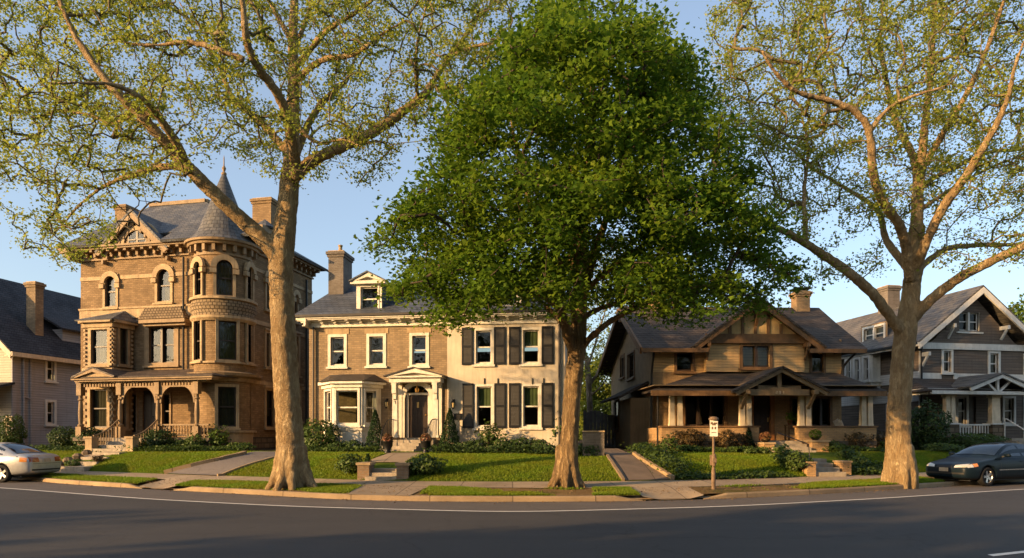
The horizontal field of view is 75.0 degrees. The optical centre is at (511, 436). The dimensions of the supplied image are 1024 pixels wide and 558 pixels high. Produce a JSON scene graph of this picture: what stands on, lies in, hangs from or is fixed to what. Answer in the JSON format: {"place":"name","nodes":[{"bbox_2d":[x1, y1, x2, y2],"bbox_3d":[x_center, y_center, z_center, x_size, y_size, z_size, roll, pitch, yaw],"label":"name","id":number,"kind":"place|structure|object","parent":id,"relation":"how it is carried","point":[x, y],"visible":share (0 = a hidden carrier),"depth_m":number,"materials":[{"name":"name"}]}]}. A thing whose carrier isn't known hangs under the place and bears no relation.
{"place":"outdoors","nodes":[
{"label":"outdoors","id":0,"kind":"place"},
{"bbox_2d":[143,479,188,488],"bbox_3d":[-10.970,1.540,21.368,1.318,0.180,2.167,0,0,0],"label":"driveway apron","id":1,"kind":"object","parent":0,"point":[157,485],"visible":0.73,"depth_m":21.32,"materials":[{"name":"concrete"}]},
{"bbox_2d":[169,451,275,474],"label":"driveway","id":2,"kind":"structure","parent":0,"point":[218,467],"depth_m":24.77,"materials":[{"name":"concrete"}]},
{"bbox_2d":[369,452,422,461],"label":"path","id":3,"kind":"structure","parent":0,"point":[397,457],"depth_m":24.34,"materials":[{"name":"concrete"}]},
{"bbox_2d":[190,485,640,495],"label":"verge","id":4,"kind":"structure","parent":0,"point":[575,492],"depth_m":17.93,"materials":[{"name":"plant"}]},
{"bbox_2d":[0,0,520,490],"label":"plane tree","id":5,"kind":"object","parent":4,"relation":"on","point":[290,468],"visible":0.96,"depth_m":18.47,"materials":[{"name":"green plant"}]},
{"bbox_2d":[175,479,361,492],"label":"grass","id":6,"kind":"structure","parent":4,"relation":"on","point":[331,487],"depth_m":19.69,"materials":[{"name":"plant"}]},
{"bbox_2d":[349,485,425,495],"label":"curb walk","id":7,"kind":"structure","parent":4,"relation":"on","point":[399,490],"depth_m":18.16,"materials":[{"name":"concrete"}]},
{"bbox_2d":[340,0,837,487],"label":"maple tree","id":8,"kind":"object","parent":4,"relation":"on","point":[555,39],"visible":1,"depth_m":15.81,"materials":[{"name":"green plant"}]},
{"bbox_2d":[129,481,722,498],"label":"kerb bed","id":9,"kind":"object","parent":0,"point":[630,496],"visible":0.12,"depth_m":18.04,"materials":[{"name":"soil"}]},
{"bbox_2d":[38,440,920,451],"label":"planting bed","id":10,"kind":"object","parent":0,"point":[579,442],"depth_m":32.26,"materials":[{"name":"soil"}]},
{"bbox_2d":[0,413,27,443],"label":"shrub","id":11,"kind":"object","parent":10,"relation":"on","point":[7,435],"visible":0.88,"depth_m":32.82,"materials":[{"name":"green plant"}]},
{"bbox_2d":[0,278,80,446],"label":"clapboard house","id":12,"kind":"structure","parent":10,"relation":"on","point":[40,346],"depth_m":36.75,"materials":[{"name":"beige wood"}]},
{"bbox_2d":[44,361,58,383],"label":"window","id":13,"kind":"structure","parent":12,"relation":"in","point":[49,368],"depth_m":36.80,"materials":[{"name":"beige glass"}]},
{"bbox_2d":[44,399,58,426],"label":"window","id":14,"kind":"structure","parent":12,"relation":"in","point":[48,403],"depth_m":36.78,"materials":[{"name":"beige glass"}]},
{"bbox_2d":[46,425,76,447],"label":"boxwood shrub","id":15,"kind":"object","parent":10,"relation":"on","point":[64,437],"visible":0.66,"depth_m":32.60,"materials":[{"name":"green plant"}]},
{"bbox_2d":[139,428,179,446],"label":"shrub","id":16,"kind":"object","parent":10,"relation":"on","point":[153,434],"visible":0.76,"depth_m":29.87,"materials":[{"name":"green plant"}]},
{"bbox_2d":[58,158,327,449],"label":"victorian house","id":17,"kind":"structure","parent":10,"relation":"on","point":[173,320],"depth_m":32.58,"materials":[{"name":"brick"}]},
{"bbox_2d":[74,311,138,436],"bbox_3d":[-19.898,-2.695,32.867,2.447,7.190,1.550,0,0,12],"label":"bay window","id":18,"kind":"structure","parent":17,"relation":"in","point":[107,343],"depth_m":32.51,"materials":[{"name":"wood"}]},
{"bbox_2d":[98,271,120,309],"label":"window","id":19,"kind":"structure","parent":17,"relation":"in","point":[113,279],"depth_m":33.64,"materials":[{"name":"stone"}]},
{"bbox_2d":[132,392,137,434],"bbox_3d":[-19.036,-1.120,33.371,0.882,2.128,0.275,0,0,12],"label":"door","id":20,"kind":"structure","parent":17,"relation":"in","point":[135,397],"depth_m":33.46,"materials":[{"name":"beige paint"}]},
{"bbox_2d":[144,390,155,435],"bbox_3d":[-17.934,-1.105,33.199,0.960,2.344,0.145,0,0,12],"label":"door","id":21,"kind":"structure","parent":17,"relation":"in","point":[149,405],"depth_m":33.24,"materials":[{"name":"brown wood"}]},
{"bbox_2d":[142,326,179,367],"bbox_3d":[-17.319,-4.527,33.044,2.046,2.250,0.355,0,0,12],"label":"window","id":22,"kind":"structure","parent":17,"relation":"in","point":[164,340],"depth_m":33.07,"materials":[{"name":"glass"}]},
{"bbox_2d":[151,264,175,304],"bbox_3d":[-17.200,-7.496,33.006,1.301,2.008,0.344,0,0,12],"label":"window","id":23,"kind":"structure","parent":17,"relation":"in","point":[165,272],"depth_m":33.02,"materials":[{"name":"stone"}]},
{"bbox_2d":[160,392,171,430],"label":"window","id":24,"kind":"structure","parent":17,"relation":"in","point":[167,398],"depth_m":33.02,"materials":[{"name":"beige paint"}]},
{"bbox_2d":[263,328,271,369],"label":"window","id":25,"kind":"structure","parent":17,"relation":"in","point":[266,330],"depth_m":33.19,"materials":[{"name":"wood"}]},
{"bbox_2d":[263,385,275,429],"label":"window","id":26,"kind":"structure","parent":17,"relation":"in","point":[267,394],"depth_m":33.63,"materials":[{"name":"glass"}]},
{"bbox_2d":[206,423,231,446],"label":"shrub","id":27,"kind":"object","parent":10,"relation":"on","point":[222,439],"visible":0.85,"depth_m":30.23,"materials":[{"name":"green plant"}]},
{"bbox_2d":[303,417,340,446],"bbox_3d":[-8.377,-0.046,29.146,1.989,1.579,2.061,0,0,26],"label":"shrub","id":28,"kind":"object","parent":10,"relation":"on","point":[328,436],"visible":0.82,"depth_m":28.73,"materials":[{"name":"green plant"}]},
{"bbox_2d":[364,409,383,448],"bbox_3d":[-5.928,-0.217,28.853,1.088,1.893,1.039,0,0,-3],"label":"conical evergreen","id":29,"kind":"object","parent":10,"relation":"on","point":[371,433],"visible":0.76,"depth_m":28.71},
{"bbox_2d":[380,440,422,451],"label":"front steps","id":30,"kind":"structure","parent":10,"relation":"on","point":[407,445],"depth_m":28.35,"materials":[{"name":"stone"}]},
{"bbox_2d":[295,245,570,447],"bbox_3d":[-2.920,-4.346,34.940,12.896,10.491,12.310,0,0,7],"label":"brick and stucco house","id":31,"kind":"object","parent":10,"relation":"on","point":[367,358],"visible":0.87,"depth_m":29.93,"materials":[{"name":"beige paint"}]},
{"bbox_2d":[326,334,347,368],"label":"window","id":32,"kind":"structure","parent":31,"relation":"in","point":[337,345],"depth_m":30.72,"materials":[{"name":"beige paint"}]},
{"bbox_2d":[318,374,386,446],"bbox_3d":[-7.386,-0.954,29.978,3.323,3.707,1.372,0,0,7],"label":"bay window","id":33,"kind":"structure","parent":31,"relation":"in","point":[350,400],"depth_m":29.64,"materials":[{"name":"beige paint"}]},
{"bbox_2d":[364,333,386,367],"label":"window","id":34,"kind":"structure","parent":31,"relation":"in","point":[376,353],"depth_m":30.49,"materials":[{"name":"beige paint"}]},
{"bbox_2d":[407,333,429,367],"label":"window","id":35,"kind":"structure","parent":31,"relation":"in","point":[420,340],"depth_m":30.25,"materials":[{"name":"beige paint"}]},
{"bbox_2d":[409,395,427,437],"bbox_3d":[-4.247,-0.897,30.242,0.894,1.925,0.120,0,0,7],"label":"door","id":36,"kind":"structure","parent":31,"relation":"in","point":[418,404],"depth_m":30.25,"materials":[{"name":"brown wood"}]},
{"bbox_2d":[472,328,494,366],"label":"window","id":37,"kind":"structure","parent":31,"relation":"in","point":[483,341],"depth_m":29.89,"materials":[{"name":"beige paint"}]},
{"bbox_2d":[472,384,494,429],"bbox_3d":[-1.239,-1.296,29.850,1.025,2.056,0.335,0,0,7],"label":"window","id":38,"kind":"structure","parent":31,"relation":"in","point":[483,395],"depth_m":29.89,"materials":[{"name":"beige paint"}]},
{"bbox_2d":[519,327,542,366],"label":"window","id":39,"kind":"structure","parent":31,"relation":"in","point":[530,336],"depth_m":29.64,"materials":[{"name":"beige paint"}]},
{"bbox_2d":[519,384,542,429],"bbox_3d":[0.850,-1.300,29.593,1.042,2.039,0.335,0,0,7],"label":"window","id":40,"kind":"structure","parent":31,"relation":"in","point":[530,393],"depth_m":29.64,"materials":[{"name":"beige paint"}]},
{"bbox_2d":[439,408,459,449],"bbox_3d":[-2.757,-0.267,29.337,1.144,1.950,1.175,0,0,-8],"label":"conical evergreen","id":41,"kind":"object","parent":10,"relation":"on","point":[447,429],"visible":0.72,"depth_m":29.19,"materials":[{"name":"plant"}]},
{"bbox_2d":[474,419,506,447],"bbox_3d":[-0.937,-0.010,28.851,1.441,1.486,1.268,0,0,-6],"label":"shrub","id":42,"kind":"object","parent":10,"relation":"on","point":[490,437],"visible":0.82,"depth_m":28.65,"materials":[{"name":"green plant"}]},
{"bbox_2d":[578,352,610,442],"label":"background tree","id":43,"kind":"object","parent":10,"relation":"on","point":[598,396],"visible":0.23,"depth_m":57.33,"materials":[{"name":"green plant"}]},
{"bbox_2d":[583,410,615,445],"bbox_3d":[5.400,-0.370,37.000,2.890,2.100,0.120,0,0,0],"label":"wooden fence","id":44,"kind":"object","parent":10,"relation":"on","point":[598,420],"visible":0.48,"depth_m":36.98,"materials":[{"name":"grey wood"}]},
{"bbox_2d":[582,249,634,430],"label":"background tree","id":45,"kind":"object","parent":10,"relation":"on","point":[589,379],"visible":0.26,"depth_m":43.82,"materials":[{"name":"green plant"}]},
{"bbox_2d":[668,428,710,447],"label":"barberry shrub","id":46,"kind":"object","parent":10,"relation":"on","point":[694,440],"visible":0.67,"depth_m":28.94,"materials":[{"name":"red plant"}]},
{"bbox_2d":[711,429,748,447],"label":"barberry shrub","id":47,"kind":"object","parent":10,"relation":"on","point":[736,441],"visible":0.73,"depth_m":29.05,"materials":[{"name":"red plant"}]},
{"bbox_2d":[596,287,887,450],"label":"craftsman house","id":48,"kind":"structure","parent":10,"relation":"on","point":[758,377],"depth_m":32.13,"materials":[{"name":"brown wood"}]},
{"bbox_2d":[673,352,696,373],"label":"window","id":49,"kind":"structure","parent":48,"relation":"in","point":[684,362],"depth_m":32.35,"materials":[{"name":"brown wood"}]},
{"bbox_2d":[682,396,727,425],"bbox_3d":[9.333,-1.240,32.286,2.327,1.815,0.275,0,0,-2],"label":"window","id":50,"kind":"structure","parent":48,"relation":"in","point":[697,410],"depth_m":32.39,"materials":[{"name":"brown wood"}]},
{"bbox_2d":[738,343,772,369],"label":"window","id":51,"kind":"structure","parent":48,"relation":"in","point":[752,356],"depth_m":32.12,"materials":[{"name":"brown wood"}]},
{"bbox_2d":[754,396,768,439],"bbox_3d":[12.131,-0.904,32.467,0.824,2.219,0.100,0,0,-2],"label":"door","id":52,"kind":"structure","parent":48,"relation":"in","point":[761,403],"depth_m":32.46,"materials":[{"name":"brown wood"}]},
{"bbox_2d":[809,351,825,372],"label":"window","id":53,"kind":"structure","parent":48,"relation":"in","point":[815,359],"depth_m":32.58,"materials":[{"name":"brown wood"}]},
{"bbox_2d":[811,396,832,425],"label":"window","id":54,"kind":"structure","parent":48,"relation":"in","point":[820,414],"depth_m":32.59,"materials":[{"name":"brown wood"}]},
{"bbox_2d":[761,441,815,451],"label":"porch steps","id":55,"kind":"structure","parent":10,"relation":"on","point":[797,445],"depth_m":28.69,"materials":[{"name":"concrete"}]},
{"bbox_2d":[800,440,830,451],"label":"porch pier","id":56,"kind":"structure","parent":10,"relation":"on","point":[817,445],"depth_m":28.47,"materials":[{"name":"brick"}]},
{"bbox_2d":[837,285,1023,447],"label":"gable house","id":57,"kind":"structure","parent":10,"relation":"on","point":[968,372],"depth_m":36.11,"materials":[{"name":"grey wood"}]},
{"bbox_2d":[844,353,880,387],"bbox_3d":[20.635,-3.669,39.341,0.760,2.212,2.455,0,0,-10],"label":"bay window","id":58,"kind":"structure","parent":57,"relation":"in","point":[865,368],"depth_m":38.78,"materials":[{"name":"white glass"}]},
{"bbox_2d":[941,349,955,374],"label":"window","id":59,"kind":"structure","parent":57,"relation":"in","point":[944,352],"depth_m":35.79,"materials":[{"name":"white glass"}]},
{"bbox_2d":[956,395,970,427],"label":"window","id":60,"kind":"structure","parent":57,"relation":"in","point":[960,399],"depth_m":36.01,"materials":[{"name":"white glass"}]},
{"bbox_2d":[956,312,983,333],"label":"window","id":61,"kind":"structure","parent":57,"relation":"in","point":[967,321],"depth_m":36.09,"materials":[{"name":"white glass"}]},
{"bbox_2d":[988,351,1000,373],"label":"window","id":62,"kind":"structure","parent":57,"relation":"in","point":[991,357],"depth_m":36.32,"materials":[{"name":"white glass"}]},
{"bbox_2d":[1002,396,1018,425],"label":"window","id":63,"kind":"structure","parent":57,"relation":"in","point":[1006,400],"depth_m":36.51,"materials":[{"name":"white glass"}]},
{"bbox_2d":[911,397,954,448],"bbox_3d":[19.627,-0.545,31.553,2.222,2.537,2.527,0,0,40],"label":"shrub","id":64,"kind":"object","parent":10,"relation":"on","point":[931,434],"visible":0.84,"depth_m":31.07,"materials":[{"name":"green plant"}]},
{"bbox_2d":[943,432,1011,448],"bbox_3d":[22.672,0.260,32.903,2.902,0.931,3.033,0,0,14],"label":"shrub","id":65,"kind":"object","parent":10,"relation":"on","point":[981,438],"visible":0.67,"depth_m":32.08,"materials":[{"name":"green plant"}]},
{"bbox_2d":[55,471,926,487],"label":"sidewalk","id":66,"kind":"structure","parent":0,"point":[691,483],"depth_m":20.67,"materials":[{"name":"concrete"}]},
{"bbox_2d":[83,452,926,481],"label":"lawn","id":67,"kind":"structure","parent":0,"point":[830,457],"depth_m":22.76,"materials":[{"name":"plant"}]},
{"bbox_2d":[29,444,107,451],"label":"ground cover","id":68,"kind":"object","parent":67,"relation":"on","point":[51,447],"visible":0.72,"depth_m":30.35,"materials":[{"name":"green plant"}]},
{"bbox_2d":[60,452,124,471],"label":"garden steps","id":69,"kind":"structure","parent":67,"relation":"on","point":[85,466],"depth_m":27.12,"materials":[{"name":"stone"}]},
{"bbox_2d":[83,419,118,450],"bbox_3d":[-18.502,0.011,30.193,0.440,1.580,1.742,0,0,12],"label":"stair railing","id":70,"kind":"object","parent":67,"relation":"on","point":[91,443],"visible":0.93,"depth_m":29.66,"materials":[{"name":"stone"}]},
{"bbox_2d":[92,438,146,451],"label":"stone steps","id":71,"kind":"structure","parent":67,"relation":"on","point":[113,444],"depth_m":29.64,"materials":[{"name":"stone"}]},
{"bbox_2d":[124,419,157,451],"bbox_3d":[-16.448,0.007,29.757,0.440,1.573,1.742,0,0,12],"label":"stair railing","id":72,"kind":"object","parent":67,"relation":"on","point":[131,441],"visible":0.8,"depth_m":29.08,"materials":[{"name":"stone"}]},
{"bbox_2d":[52,450,254,472],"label":"grass","id":73,"kind":"structure","parent":67,"relation":"on","point":[168,458],"depth_m":26.69,"materials":[{"name":"plant"}]},
{"bbox_2d":[115,443,256,453],"bbox_3d":[-14.565,0.524,28.980,6.587,0.439,2.530,0,0,8],"label":"ground cover","id":74,"kind":"object","parent":67,"relation":"on","point":[164,448],"visible":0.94,"depth_m":28.72,"materials":[{"name":"green plant"}]},
{"bbox_2d":[163,451,246,473],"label":"driveway kerb","id":75,"kind":"structure","parent":67,"relation":"on","point":[166,471],"depth_m":25.12,"materials":[{"name":"concrete"}]},
{"bbox_2d":[226,451,408,478],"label":"grass","id":76,"kind":"structure","parent":67,"relation":"on","point":[322,459],"depth_m":23.76,"materials":[{"name":"plant"}]},
{"bbox_2d":[306,444,383,451],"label":"ground cover","id":77,"kind":"object","parent":67,"relation":"on","point":[354,448],"visible":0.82,"depth_m":27.34,"materials":[{"name":"green plant"}]},
{"bbox_2d":[334,453,365,473],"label":"shrub","id":78,"kind":"object","parent":67,"relation":"on","point":[343,463],"visible":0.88,"depth_m":21.93,"materials":[{"name":"green plant"}]},
{"bbox_2d":[356,462,375,479],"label":"brick pier","id":79,"kind":"structure","parent":67,"relation":"on","point":[364,469],"depth_m":21.36,"materials":[{"name":"brick"}]},
{"bbox_2d":[365,468,395,480],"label":"garden steps","id":80,"kind":"structure","parent":67,"relation":"on","point":[378,474],"depth_m":21.39,"materials":[{"name":"concrete"}]},
{"bbox_2d":[405,453,447,474],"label":"shrub","id":81,"kind":"object","parent":67,"relation":"on","point":[419,464],"visible":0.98,"depth_m":21.13,"materials":[{"name":"green plant"}]},
{"bbox_2d":[421,443,588,455],"bbox_3d":[-0.039,0.518,25.870,7.051,0.527,2.489,0,0,13],"label":"ground cover","id":82,"kind":"object","parent":67,"relation":"on","point":[496,448],"visible":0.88,"depth_m":25.91,"materials":[{"name":"green plant"}]},
{"bbox_2d":[406,451,620,480],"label":"grass","id":83,"kind":"structure","parent":67,"relation":"on","point":[455,460],"depth_m":22.15,"materials":[{"name":"plant"}]},
{"bbox_2d":[395,462,412,479],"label":"brick pier","id":84,"kind":"structure","parent":83,"relation":"on","point":[403,471],"depth_m":21.01,"materials":[{"name":"brick"}]},
{"bbox_2d":[582,431,604,455],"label":"yard wall","id":85,"kind":"structure","parent":67,"relation":"on","point":[594,438],"depth_m":24.65,"materials":[{"name":"concrete"}]},
{"bbox_2d":[625,441,708,479],"bbox_3d":[5.320,0.803,24.637,2.123,1.166,7.756,0,0,0],"label":"ground cover","id":86,"kind":"object","parent":67,"relation":"on","point":[653,453],"visible":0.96,"depth_m":23.04,"materials":[{"name":"green plant"}]},
{"bbox_2d":[629,451,806,479],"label":"grass","id":87,"kind":"structure","parent":67,"relation":"on","point":[745,459],"depth_m":23.78,"materials":[{"name":"plant"}]},
{"bbox_2d":[672,444,763,453],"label":"ground cover","id":88,"kind":"object","parent":67,"relation":"on","point":[698,448],"visible":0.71,"depth_m":27.05,"materials":[{"name":"green plant"}]},
{"bbox_2d":[672,469,795,479],"bbox_3d":[7.382,1.275,21.934,4.915,0.344,1.004,0,0,-18],"label":"ground cover","id":89,"kind":"object","parent":67,"relation":"on","point":[744,474],"visible":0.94,"depth_m":21.95,"materials":[{"name":"green plant"}]},
{"bbox_2d":[773,449,813,471],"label":"shrub","id":90,"kind":"object","parent":67,"relation":"on","point":[794,464],"visible":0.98,"depth_m":23.22,"materials":[{"name":"green plant"}]},
{"bbox_2d":[793,458,845,476],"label":"garden steps","id":91,"kind":"structure","parent":67,"relation":"on","point":[824,467],"depth_m":23.61,"materials":[{"name":"concrete"}]},
{"bbox_2d":[821,444,884,451],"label":"ground cover","id":92,"kind":"object","parent":67,"relation":"on","point":[846,447],"visible":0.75,"depth_m":28.05,"materials":[{"name":"green plant"}]},
{"bbox_2d":[838,456,882,475],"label":"ground cover","id":93,"kind":"object","parent":67,"relation":"on","point":[873,468],"visible":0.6,"depth_m":24.24,"materials":[{"name":"green plant"}]},
{"bbox_2d":[919,442,964,451],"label":"shrub","id":94,"kind":"object","parent":67,"relation":"on","point":[944,447],"visible":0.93,"depth_m":28.70,"materials":[{"name":"green plant"}]},
{"bbox_2d":[0,488,1023,557],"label":"road","id":95,"kind":"structure","parent":0,"point":[39,524],"depth_m":11.66,"materials":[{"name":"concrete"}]},
{"bbox_2d":[0,479,1023,510],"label":"road parking lane","id":96,"kind":"structure","parent":95,"relation":"attached to","point":[270,500],"depth_m":17.35,"materials":[{"name":"asphalt"}]},
{"bbox_2d":[0,442,60,482],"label":"parked car","id":97,"kind":"object","parent":96,"relation":"on","point":[17,460],"visible":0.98,"depth_m":23.83,"materials":[{"name":"silver metal"}]},
{"bbox_2d":[12,477,143,488],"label":"curb","id":98,"kind":"structure","parent":96,"relation":"on","point":[90,483],"depth_m":22.57,"materials":[{"name":"concrete"}]},
{"bbox_2d":[174,486,642,501],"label":"curb","id":99,"kind":"structure","parent":96,"relation":"on","point":[423,497],"depth_m":16.98,"materials":[{"name":"concrete"}]},
{"bbox_2d":[8,488,1021,511],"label":"road marking","id":100,"kind":"object","parent":96,"relation":"on","point":[513,511],"visible":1,"depth_m":16.04,"materials":[{"name":"paint"}]},
{"bbox_2d":[702,480,1023,498],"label":"curb","id":101,"kind":"structure","parent":96,"relation":"on","point":[815,491],"depth_m":19.30,"materials":[{"name":"concrete"}]},
{"bbox_2d":[926,443,1023,485],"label":"parked car","id":102,"kind":"object","parent":96,"relation":"on","point":[985,464],"visible":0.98,"depth_m":22.21,"materials":[{"name":"blue paint"}]},
{"bbox_2d":[0,0,1023,409],"label":"sky","id":103,"kind":"structure","parent":0,"point":[334,210],"materials":[{"name":"blue"}]},
{"bbox_2d":[604,448,668,479],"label":"driveway","id":104,"kind":"structure","parent":0,"point":[629,466],"depth_m":22.21,"materials":[{"name":"concrete"}]},
{"bbox_2d":[632,487,702,499],"bbox_3d":[4.178,1.540,18.042,1.681,0.180,2.089,0,0,0],"label":"driveway apron","id":105,"kind":"object","parent":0,"point":[674,492],"visible":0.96,"depth_m":17.96,"materials":[{"name":"concrete"}]},
{"bbox_2d":[691,477,957,493],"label":"verge","id":106,"kind":"structure","parent":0,"point":[731,489],"depth_m":18.89,"materials":[{"name":"plant"}]},
{"bbox_2d":[43,476,956,494],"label":"sidewalk","id":107,"kind":"structure","parent":106,"relation":"on","point":[536,490],"depth_m":18.73,"materials":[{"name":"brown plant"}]},
{"bbox_2d":[709,416,718,488],"bbox_3d":[5.636,0.488,18.635,0.280,2.074,0.290,0,0,6],"label":"sign post","id":108,"kind":"object","parent":106,"relation":"on","point":[713,431],"visible":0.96,"depth_m":18.62,"materials":[{"name":"metal"}]},
{"bbox_2d":[719,476,944,489],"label":"grass","id":109,"kind":"structure","parent":106,"relation":"on","point":[844,483],"depth_m":20.40,"materials":[{"name":"plant"}]},
{"bbox_2d":[698,0,1023,488],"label":"plane tree","id":110,"kind":"object","parent":106,"relation":"on","point":[900,460],"visible":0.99,"depth_m":20.46,"materials":[{"name":"green plant"}]},
{"bbox_2d":[839,450,959,474],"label":"grass","id":111,"kind":"structure","parent":0,"point":[922,456],"depth_m":27.01,"materials":[{"name":"plant"}]},
{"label":"verge","id":112,"kind":"structure","parent":0,"visible":0},
{"bbox_2d":[36,472,156,483],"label":"grass","id":113,"kind":"structure","parent":112,"relation":"on","point":[105,478],"depth_m":23.02,"materials":[{"name":"plant"}]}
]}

